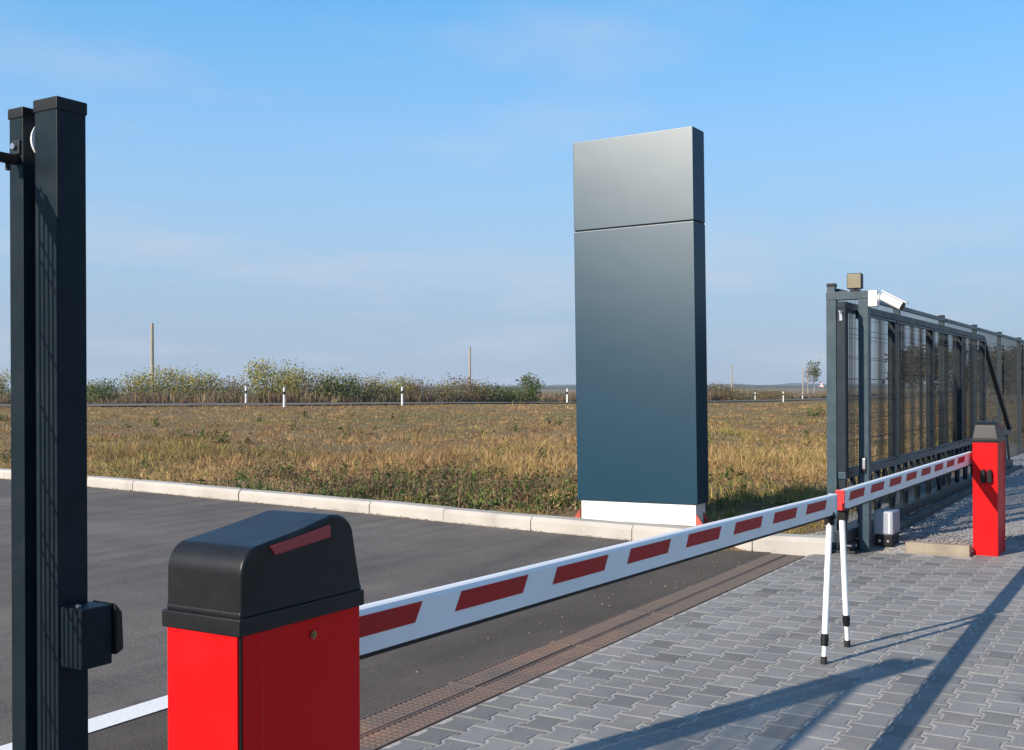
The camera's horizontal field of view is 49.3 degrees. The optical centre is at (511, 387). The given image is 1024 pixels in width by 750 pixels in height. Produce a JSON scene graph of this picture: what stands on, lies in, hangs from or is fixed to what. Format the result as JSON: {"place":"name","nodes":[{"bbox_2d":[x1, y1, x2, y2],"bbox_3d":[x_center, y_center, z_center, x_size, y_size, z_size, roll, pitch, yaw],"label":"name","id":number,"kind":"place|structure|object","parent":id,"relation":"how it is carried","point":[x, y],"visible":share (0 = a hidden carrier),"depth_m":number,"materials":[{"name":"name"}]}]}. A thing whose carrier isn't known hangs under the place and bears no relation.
{"place":"outdoors","nodes":[
{"label":"outdoors","id":0,"kind":"place"},
{"bbox_2d":[0,479,769,749],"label":"asphalt road","id":1,"kind":"structure","parent":0,"point":[134,538],"depth_m":8.08,"materials":[{"name":"grey asphalt"}]},
{"bbox_2d":[0,695,167,749],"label":"road marking","id":2,"kind":"object","parent":1,"relation":"on","point":[124,714],"depth_m":4.81,"materials":[{"name":"paint"}]},
{"bbox_2d":[1,478,756,696],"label":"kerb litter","id":3,"kind":"object","parent":1,"relation":"on","point":[410,518],"visible":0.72,"depth_m":11.43,"materials":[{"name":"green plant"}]},
{"bbox_2d":[0,468,825,556],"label":"kerb","id":4,"kind":"structure","parent":1,"relation":"on","point":[795,544],"depth_m":11.68,"materials":[{"name":"concrete"}]},
{"bbox_2d":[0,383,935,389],"bbox_3d":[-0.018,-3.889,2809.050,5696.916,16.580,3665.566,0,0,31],"label":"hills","id":5,"kind":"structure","parent":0,"point":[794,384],"depth_m":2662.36,"materials":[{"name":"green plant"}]},
{"bbox_2d":[0,394,936,405],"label":"distant road","id":6,"kind":"structure","parent":0,"point":[182,404],"depth_m":63.55,"materials":[{"name":"grey asphalt"}]},
{"bbox_2d":[1,385,988,391],"bbox_3d":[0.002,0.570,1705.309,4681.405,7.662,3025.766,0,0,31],"label":"hills","id":7,"kind":"structure","parent":0,"point":[739,386],"depth_m":1548.85,"materials":[{"name":"green plant"}]},
{"bbox_2d":[0,388,1023,550],"bbox_3d":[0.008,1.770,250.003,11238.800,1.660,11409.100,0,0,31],"label":"ground","id":8,"kind":"structure","parent":0,"point":[573,513],"depth_m":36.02,"materials":[{"name":"plant"}]},
{"bbox_2d":[0,368,10,397],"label":"bush","id":9,"kind":"object","parent":8,"relation":"on","point":[2,385],"visible":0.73,"depth_m":71.89,"materials":[{"name":"green plant"}]},
{"bbox_2d":[87,377,125,403],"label":"bush","id":10,"kind":"object","parent":8,"relation":"on","point":[93,391],"visible":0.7,"depth_m":69.66,"materials":[{"name":"green plant"}]},
{"bbox_2d":[114,370,157,401],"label":"bush","id":11,"kind":"object","parent":8,"relation":"on","point":[134,382],"visible":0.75,"depth_m":70.74,"materials":[{"name":"green plant"}]},
{"bbox_2d":[150,323,153,394],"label":"utility pole","id":12,"kind":"object","parent":8,"relation":"on","point":[152,346],"visible":0.66,"depth_m":99.89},
{"bbox_2d":[137,364,205,401],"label":"bush","id":13,"kind":"object","parent":8,"relation":"on","point":[167,381],"visible":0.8,"depth_m":70.54,"materials":[{"name":"green plant"}]},
{"bbox_2d":[176,369,223,401],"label":"bush","id":14,"kind":"object","parent":8,"relation":"on","point":[202,380],"visible":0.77,"depth_m":70.50,"materials":[{"name":"green plant"}]},
{"bbox_2d":[195,374,254,401],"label":"bush","id":15,"kind":"object","parent":8,"relation":"on","point":[227,390],"visible":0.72,"depth_m":69.56,"materials":[{"name":"green plant"}]},
{"bbox_2d":[245,387,246,402],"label":"marker post","id":16,"kind":"object","parent":8,"relation":"on","point":[245,394],"visible":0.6,"depth_m":67.96,"materials":[{"name":"white plastic"}]},
{"bbox_2d":[237,358,307,400],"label":"bush","id":17,"kind":"object","parent":8,"relation":"on","point":[256,374],"visible":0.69,"depth_m":71.58,"materials":[{"name":"green plant"}]},
{"bbox_2d":[283,387,285,406],"bbox_3d":[-12.098,0.534,59.301,0.118,1.147,0.140,0,0,11],"label":"marker post","id":18,"kind":"object","parent":8,"relation":"on","point":[284,399],"visible":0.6,"depth_m":59.24,"materials":[{"name":"white plastic"}]},
{"bbox_2d":[264,366,312,397],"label":"bush","id":19,"kind":"object","parent":8,"relation":"on","point":[282,384],"visible":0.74,"depth_m":70.58,"materials":[{"name":"green plant"}]},
{"bbox_2d":[285,367,352,402],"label":"bush","id":20,"kind":"object","parent":8,"relation":"on","point":[313,389],"visible":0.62,"depth_m":70.29,"materials":[{"name":"green plant"}]},
{"bbox_2d":[310,373,365,400],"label":"bush","id":21,"kind":"object","parent":8,"relation":"on","point":[349,385],"visible":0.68,"depth_m":70.40,"materials":[{"name":"green plant"}]},
{"bbox_2d":[340,372,393,400],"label":"bush","id":22,"kind":"object","parent":8,"relation":"on","point":[368,390],"visible":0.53,"depth_m":72.57,"materials":[{"name":"green plant"}]},
{"bbox_2d":[367,376,416,400],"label":"bush","id":23,"kind":"object","parent":8,"relation":"on","point":[397,386],"visible":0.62,"depth_m":73.79,"materials":[{"name":"green plant"}]},
{"bbox_2d":[401,387,403,405],"bbox_3d":[-6.048,0.503,61.501,0.118,1.147,0.140,0,0,14],"label":"marker post","id":24,"kind":"object","parent":8,"relation":"on","point":[402,402],"visible":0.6,"depth_m":61.44,"materials":[{"name":"white plastic"}]},
{"bbox_2d":[394,373,443,400],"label":"bush","id":25,"kind":"object","parent":8,"relation":"on","point":[417,386],"visible":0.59,"depth_m":74.90,"materials":[{"name":"green plant"}]},
{"bbox_2d":[0,388,876,404],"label":"roadside weeds","id":26,"kind":"object","parent":8,"relation":"on","point":[278,398],"visible":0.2,"depth_m":70.01,"materials":[{"name":"green plant"}]},
{"bbox_2d":[423,380,465,403],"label":"bush","id":27,"kind":"object","parent":8,"relation":"on","point":[446,391],"visible":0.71,"depth_m":76.66,"materials":[{"name":"green plant"}]},
{"bbox_2d":[441,372,496,403],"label":"bush","id":28,"kind":"object","parent":8,"relation":"on","point":[468,387],"visible":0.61,"depth_m":79.02,"materials":[{"name":"green plant"}]},
{"bbox_2d":[469,347,470,390],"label":"utility pole","id":29,"kind":"object","parent":8,"relation":"on","point":[470,363],"visible":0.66,"depth_m":169.86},
{"bbox_2d":[472,382,508,403],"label":"bush","id":30,"kind":"object","parent":8,"relation":"on","point":[494,393],"visible":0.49,"depth_m":80.56,"materials":[{"name":"green plant"}]},
{"bbox_2d":[0,407,1022,514],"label":"green weeds","id":31,"kind":"object","parent":8,"relation":"on","point":[426,493],"visible":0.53,"depth_m":14.75,"materials":[{"name":"green plant"}]},
{"bbox_2d":[495,384,527,403],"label":"bush","id":32,"kind":"object","parent":8,"relation":"on","point":[514,395],"visible":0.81,"depth_m":81.80,"materials":[{"name":"green plant"}]},
{"bbox_2d":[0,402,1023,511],"bbox_3d":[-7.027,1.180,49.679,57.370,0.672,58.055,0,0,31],"label":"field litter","id":33,"kind":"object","parent":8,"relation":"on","point":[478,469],"visible":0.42,"depth_m":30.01,"materials":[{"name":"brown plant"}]},
{"bbox_2d":[515,372,544,403],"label":"bush","id":34,"kind":"object","parent":8,"relation":"on","point":[530,391],"visible":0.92,"depth_m":83.75,"materials":[{"name":"green plant"}]},
{"bbox_2d":[566,388,567,403],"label":"marker post","id":35,"kind":"object","parent":8,"relation":"on","point":[567,396],"visible":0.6,"depth_m":75.94,"materials":[{"name":"white plastic"}]},
{"bbox_2d":[360,553,804,749],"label":"drain channel","id":36,"kind":"object","parent":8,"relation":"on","point":[389,725],"visible":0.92,"depth_m":5.74,"materials":[{"name":"metal"}]},
{"bbox_2d":[573,126,709,525],"bbox_3d":[1.280,-0.558,11.185,1.440,3.905,0.345,-1,0,31],"label":"pylon sign","id":37,"kind":"object","parent":8,"relation":"on","point":[640,332],"visible":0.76,"depth_m":11.01,"materials":[{"name":"grey metal"}]},
{"bbox_2d":[707,382,751,400],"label":"bush","id":38,"kind":"object","parent":8,"relation":"on","point":[721,391],"visible":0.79,"depth_m":127.94,"materials":[{"name":"green plant"}]},
{"bbox_2d":[715,387,760,399],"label":"bush","id":39,"kind":"object","parent":8,"relation":"on","point":[749,393],"visible":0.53,"depth_m":133.32,"materials":[{"name":"green plant"}]},
{"bbox_2d":[748,387,786,399],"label":"bush","id":40,"kind":"object","parent":8,"relation":"on","point":[768,392],"visible":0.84,"depth_m":141.76,"materials":[{"name":"green plant"}]},
{"bbox_2d":[775,390,794,398],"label":"bush","id":41,"kind":"object","parent":8,"relation":"on","point":[788,394],"visible":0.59,"depth_m":149.53,"materials":[{"name":"green plant"}]},
{"bbox_2d":[802,368,803,391],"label":"utility pole","id":42,"kind":"object","parent":8,"relation":"on","point":[802,381],"visible":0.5,"depth_m":329.93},
{"bbox_2d":[803,367,813,388],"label":"tree","id":43,"kind":"object","parent":8,"relation":"on","point":[808,375],"visible":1,"depth_m":198.07,"materials":[{"name":"green plant"}]},
{"bbox_2d":[805,359,820,392],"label":"tree","id":44,"kind":"object","parent":8,"relation":"on","point":[815,372],"visible":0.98,"depth_m":199.07,"materials":[{"name":"green plant"}]},
{"bbox_2d":[812,367,820,388],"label":"tree","id":45,"kind":"object","parent":8,"relation":"on","point":[816,380],"visible":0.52,"depth_m":201.61,"materials":[{"name":"green plant"}]},
{"bbox_2d":[805,439,1023,556],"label":"gravel","id":46,"kind":"structure","parent":8,"relation":"on","point":[1011,541],"depth_m":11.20,"materials":[{"name":"grey gravel"}]},
{"bbox_2d":[874,508,899,545],"bbox_3d":[3.252,1.206,9.693,0.170,0.300,0.283,0,0,31],"label":"gate motor","id":47,"kind":"object","parent":46,"relation":"on","point":[886,526],"visible":1,"depth_m":9.59,"materials":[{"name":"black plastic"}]},
{"bbox_2d":[886,344,949,387],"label":"tree","id":48,"kind":"object","parent":8,"relation":"on","point":[924,359],"visible":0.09,"depth_m":65.60,"materials":[{"name":"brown plant"}]},
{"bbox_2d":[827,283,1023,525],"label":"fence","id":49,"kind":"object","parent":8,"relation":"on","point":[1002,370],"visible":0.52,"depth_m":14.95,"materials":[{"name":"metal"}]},
{"bbox_2d":[905,541,970,556],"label":"edging kerb","id":50,"kind":"structure","parent":8,"relation":"on","point":[937,548],"depth_m":9.31,"materials":[{"name":"beige concrete"}]},
{"bbox_2d":[920,346,967,393],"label":"tree","id":51,"kind":"object","parent":8,"relation":"on","point":[949,369],"visible":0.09,"depth_m":69.57,"materials":[{"name":"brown plant"}]},
{"bbox_2d":[951,343,1009,390],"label":"tree","id":52,"kind":"object","parent":8,"relation":"on","point":[977,362],"visible":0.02,"depth_m":74.25,"materials":[{"name":"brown plant"}]},
{"bbox_2d":[967,346,1023,402],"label":"tree","id":53,"kind":"object","parent":8,"relation":"on","point":[988,372],"visible":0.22,"depth_m":57.60,"materials":[{"name":"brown plant"}]},
{"bbox_2d":[0,0,1023,387],"label":"sky","id":54,"kind":"structure","parent":0,"point":[370,187],"materials":[{"name":"blue"}]},
{"bbox_2d":[379,545,1023,749],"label":"paving","id":55,"kind":"structure","parent":0,"point":[992,667],"depth_m":5.41,"materials":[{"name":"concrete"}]},
{"bbox_2d":[0,106,37,749],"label":"fence","id":56,"kind":"object","parent":55,"relation":"on","point":[18,160],"visible":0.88,"depth_m":3.02,"materials":[{"name":"black metal"}]},
{"bbox_2d":[30,96,122,749],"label":"gate post","id":57,"kind":"object","parent":55,"relation":"on","point":[79,635],"visible":1,"depth_m":2.98,"materials":[{"name":"black metal"}]},
{"bbox_2d":[162,493,837,749],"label":"boom barrier","id":58,"kind":"object","parent":55,"relation":"on","point":[278,629],"visible":1,"depth_m":1.97,"materials":[{"name":"red metal"}]},
{"bbox_2d":[833,539,859,553],"bbox_3d":[2.877,1.339,9.518,0.180,0.097,0.370,0,0,31],"label":"roller carriage","id":59,"kind":"object","parent":55,"relation":"on","point":[852,547],"visible":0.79,"depth_m":9.40,"materials":[{"name":"metal"}]},
{"bbox_2d":[826,290,870,551],"bbox_3d":[2.877,0.281,9.555,0.358,2.212,0.109,0,0,31],"label":"gate portal","id":60,"kind":"object","parent":55,"relation":"on","point":[862,314],"visible":0.9,"depth_m":9.48,"materials":[{"name":"metal"}]},
{"bbox_2d":[847,273,862,290],"bbox_3d":[2.925,-0.900,9.513,0.123,0.150,0.101,0,0,31],"label":"flood lamp","id":61,"kind":"object","parent":60,"relation":"on","point":[854,281],"visible":1,"depth_m":9.47,"materials":[{"name":"beige plastic"}]},
{"bbox_2d":[868,290,908,309],"bbox_3d":[3.161,-0.736,9.381,0.326,0.176,0.105,0,0,36],"label":"security camera","id":62,"kind":"object","parent":60,"relation":"attached to","point":[875,298],"visible":1,"depth_m":9.37,"materials":[{"name":"white paint"}]},
{"bbox_2d":[834,301,1022,542],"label":"sliding gate","id":63,"kind":"structure","parent":60,"relation":"attached to","point":[912,396],"depth_m":11.76,"materials":[{"name":"grey metal"}]},
{"bbox_2d":[836,421,1005,646],"bbox_3d":[2.958,0.834,7.716,0.282,1.108,4.399,0,0,31],"label":"boom barrier","id":64,"kind":"object","parent":55,"relation":"on","point":[985,457],"visible":0.96,"depth_m":9.18,"materials":[{"name":"red metal"}]}
]}

